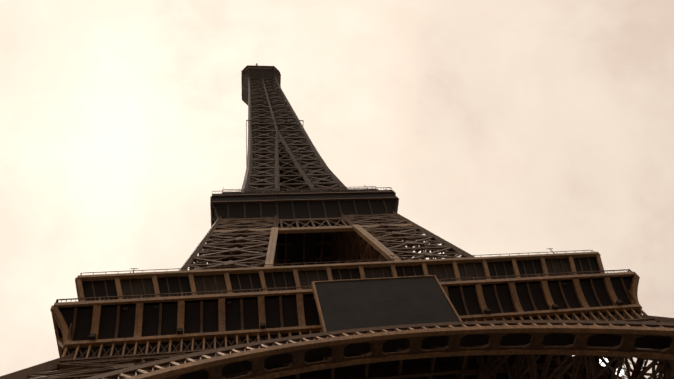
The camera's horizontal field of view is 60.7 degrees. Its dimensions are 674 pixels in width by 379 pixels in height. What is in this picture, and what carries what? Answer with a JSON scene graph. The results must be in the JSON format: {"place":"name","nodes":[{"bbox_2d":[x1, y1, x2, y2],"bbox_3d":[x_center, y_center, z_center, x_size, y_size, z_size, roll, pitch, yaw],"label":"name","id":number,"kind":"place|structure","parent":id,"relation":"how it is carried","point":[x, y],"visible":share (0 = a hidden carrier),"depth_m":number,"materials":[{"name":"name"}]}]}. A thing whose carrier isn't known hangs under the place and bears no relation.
{"place":"outdoors","nodes":[
{"label":"outdoors","id":0,"kind":"place"},
{"bbox_2d":[0,0,673,378],"label":"sky","id":1,"kind":"structure","parent":0,"point":[504,127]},
{"label":"ground","id":2,"kind":"structure","parent":0,"visible":0},
{"bbox_2d":[0,63,673,378],"bbox_3d":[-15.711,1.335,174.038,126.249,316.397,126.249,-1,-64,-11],"label":"tower","id":3,"kind":"structure","parent":2,"relation":"on","point":[312,269],"depth_m":70.45,"materials":[{"name":"brown metal"}]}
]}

